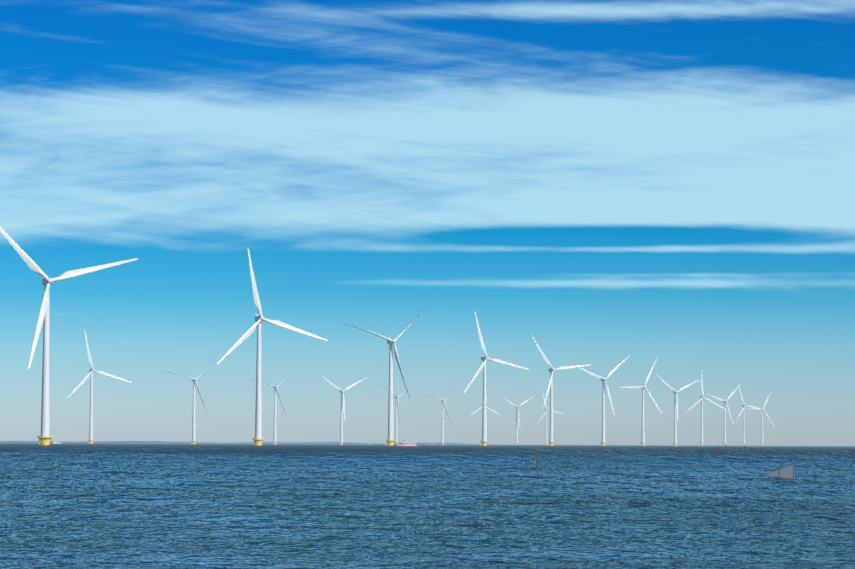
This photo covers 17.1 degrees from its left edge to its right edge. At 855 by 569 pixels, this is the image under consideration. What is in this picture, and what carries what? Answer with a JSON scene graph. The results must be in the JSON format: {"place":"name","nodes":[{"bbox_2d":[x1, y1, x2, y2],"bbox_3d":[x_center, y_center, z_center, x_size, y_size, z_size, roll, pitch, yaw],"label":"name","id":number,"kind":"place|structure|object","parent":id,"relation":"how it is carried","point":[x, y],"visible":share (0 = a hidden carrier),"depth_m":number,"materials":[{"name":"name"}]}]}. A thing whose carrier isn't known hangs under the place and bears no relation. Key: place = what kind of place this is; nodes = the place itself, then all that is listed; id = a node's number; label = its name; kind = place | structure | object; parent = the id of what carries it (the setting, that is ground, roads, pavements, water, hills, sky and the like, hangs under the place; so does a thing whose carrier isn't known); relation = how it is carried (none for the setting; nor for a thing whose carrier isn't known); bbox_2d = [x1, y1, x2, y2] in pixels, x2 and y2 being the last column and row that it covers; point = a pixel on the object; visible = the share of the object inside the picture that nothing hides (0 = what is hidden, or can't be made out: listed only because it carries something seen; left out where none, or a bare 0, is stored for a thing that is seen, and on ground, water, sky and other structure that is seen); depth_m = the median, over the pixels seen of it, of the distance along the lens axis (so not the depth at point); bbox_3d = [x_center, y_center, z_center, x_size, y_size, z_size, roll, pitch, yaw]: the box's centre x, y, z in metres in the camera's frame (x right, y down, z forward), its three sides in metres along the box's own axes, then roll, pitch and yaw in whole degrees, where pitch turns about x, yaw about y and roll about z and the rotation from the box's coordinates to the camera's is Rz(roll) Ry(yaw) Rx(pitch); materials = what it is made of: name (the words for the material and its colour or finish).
{"place":"outdoors","nodes":[
{"label":"outdoors","id":0,"kind":"place"},
{"bbox_2d":[0,443,854,568],"bbox_3d":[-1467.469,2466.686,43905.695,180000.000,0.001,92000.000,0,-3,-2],"label":"sea","id":1,"kind":"structure","parent":0,"point":[218,506],"depth_m":102.64,"materials":[{"name":"blue liquid"}]},
{"bbox_2d":[0,226,137,445],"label":"wind turbine","id":2,"kind":"object","parent":1,"relation":"on","point":[45,438],"visible":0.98,"depth_m":1632.90,"materials":[{"name":"white paint"}]},
{"bbox_2d":[67,330,131,443],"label":"wind turbine","id":3,"kind":"object","parent":1,"relation":"on","point":[91,371],"visible":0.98,"depth_m":3654.04,"materials":[{"name":"white paint"}]},
{"bbox_2d":[163,354,216,444],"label":"wind turbine","id":4,"kind":"object","parent":1,"relation":"on","point":[193,441],"visible":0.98,"depth_m":4173.97,"materials":[{"name":"white paint"}]},
{"bbox_2d":[0,441,462,443],"bbox_3d":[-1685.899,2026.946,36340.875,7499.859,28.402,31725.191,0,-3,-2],"label":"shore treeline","id":5,"kind":"object","parent":1,"relation":"on","point":[212,442],"visible":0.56,"depth_m":31860.50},
{"bbox_2d":[216,248,326,445],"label":"wind turbine","id":6,"kind":"object","parent":1,"relation":"on","point":[258,439],"visible":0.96,"depth_m":2113.42,"materials":[{"name":"white paint"}]},
{"bbox_2d":[252,365,294,444],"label":"wind turbine","id":7,"kind":"object","parent":1,"relation":"on","point":[274,441],"visible":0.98,"depth_m":4649.27,"materials":[{"name":"white paint"}]},
{"bbox_2d":[321,375,366,444],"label":"wind turbine","id":8,"kind":"object","parent":1,"relation":"on","point":[341,441],"visible":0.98,"depth_m":5059.26,"materials":[{"name":"white paint"}]},
{"bbox_2d":[343,302,429,445],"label":"wind turbine","id":9,"kind":"object","parent":1,"relation":"on","point":[391,440],"visible":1,"depth_m":2575.31,"materials":[{"name":"white paint"}]},
{"bbox_2d":[377,383,414,444],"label":"wind turbine","id":10,"kind":"object","parent":1,"relation":"on","point":[396,427],"visible":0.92,"depth_m":5593.30,"materials":[{"name":"white paint"}]},
{"bbox_2d":[396,440,416,446],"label":"boat","id":11,"kind":"object","parent":1,"relation":"on","point":[408,444],"visible":0.83,"depth_m":2463.33,"materials":[{"name":"white"}]},
{"bbox_2d":[425,385,456,444],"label":"wind turbine","id":12,"kind":"object","parent":1,"relation":"on","point":[442,435],"visible":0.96,"depth_m":6035.54,"materials":[{"name":"white paint"}]},
{"bbox_2d":[470,404,500,415],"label":"wind turbine","id":13,"kind":"object","parent":1,"relation":"on","point":[482,409],"visible":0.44,"depth_m":6822.00,"materials":[{"name":"white paint"}]},
{"bbox_2d":[463,312,529,445],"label":"wind turbine","id":14,"kind":"object","parent":1,"relation":"on","point":[484,441],"visible":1,"depth_m":3079.23,"materials":[{"name":"white paint"}]},
{"bbox_2d":[505,397,532,444],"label":"wind turbine","id":15,"kind":"object","parent":1,"relation":"on","point":[517,417],"visible":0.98,"depth_m":7112.20,"materials":[{"name":"white paint"}]},
{"bbox_2d":[536,449,538,474],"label":"wooden mooring pole","id":16,"kind":"object","parent":1,"relation":"in","point":[537,463],"visible":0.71,"depth_m":213.46,"materials":[{"name":"brown wood"}]},
{"bbox_2d":[538,391,562,444],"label":"wind turbine","id":17,"kind":"object","parent":1,"relation":"on","point":[546,410],"visible":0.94,"depth_m":7619.54,"materials":[{"name":"white paint"}]},
{"bbox_2d":[532,336,589,445],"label":"wind turbine","id":18,"kind":"object","parent":1,"relation":"on","point":[551,370],"visible":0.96,"depth_m":3539.63,"materials":[{"name":"white paint"}]},
{"bbox_2d":[579,356,628,445],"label":"wind turbine","id":19,"kind":"object","parent":1,"relation":"on","point":[603,442],"visible":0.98,"depth_m":4043.95,"materials":[{"name":"white paint"}]},
{"bbox_2d":[619,357,662,445],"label":"wind turbine","id":20,"kind":"object","parent":1,"relation":"on","point":[643,441],"visible":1,"depth_m":4537.65,"materials":[{"name":"white paint"}]},
{"bbox_2d":[656,374,698,445],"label":"wind turbine","id":21,"kind":"object","parent":1,"relation":"on","point":[675,392],"visible":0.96,"depth_m":4999.24,"materials":[{"name":"white paint"}]},
{"bbox_2d":[686,372,725,445],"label":"wind turbine","id":22,"kind":"object","parent":1,"relation":"on","point":[697,402],"visible":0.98,"depth_m":5511.04,"materials":[{"name":"white paint"}]},
{"bbox_2d":[708,385,740,445],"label":"wind turbine","id":23,"kind":"object","parent":1,"relation":"on","point":[725,404],"visible":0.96,"depth_m":6016.92,"materials":[{"name":"white paint"}]},
{"bbox_2d":[715,445,744,455],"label":"fishing stakes","id":24,"kind":"object","parent":1,"relation":"in","point":[719,453],"visible":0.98,"depth_m":611.77,"materials":[{"name":"grey wood"}]},
{"bbox_2d":[735,384,764,445],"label":"wind turbine","id":25,"kind":"object","parent":1,"relation":"on","point":[742,410],"visible":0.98,"depth_m":6657.56,"materials":[{"name":"white paint"}]},
{"bbox_2d":[747,391,773,445],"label":"wind turbine","id":26,"kind":"object","parent":1,"relation":"on","point":[762,444],"visible":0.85,"depth_m":7241.87,"materials":[{"name":"white paint"}]},
{"bbox_2d":[764,462,794,478],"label":"fyke net leader","id":27,"kind":"object","parent":1,"relation":"on","point":[787,471],"visible":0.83,"depth_m":199.47,"materials":[{"name":"grey fabric"}]},
{"bbox_2d":[0,0,854,445],"label":"sky","id":28,"kind":"structure","parent":0,"point":[603,183],"materials":[{"name":"blue"}]}
]}

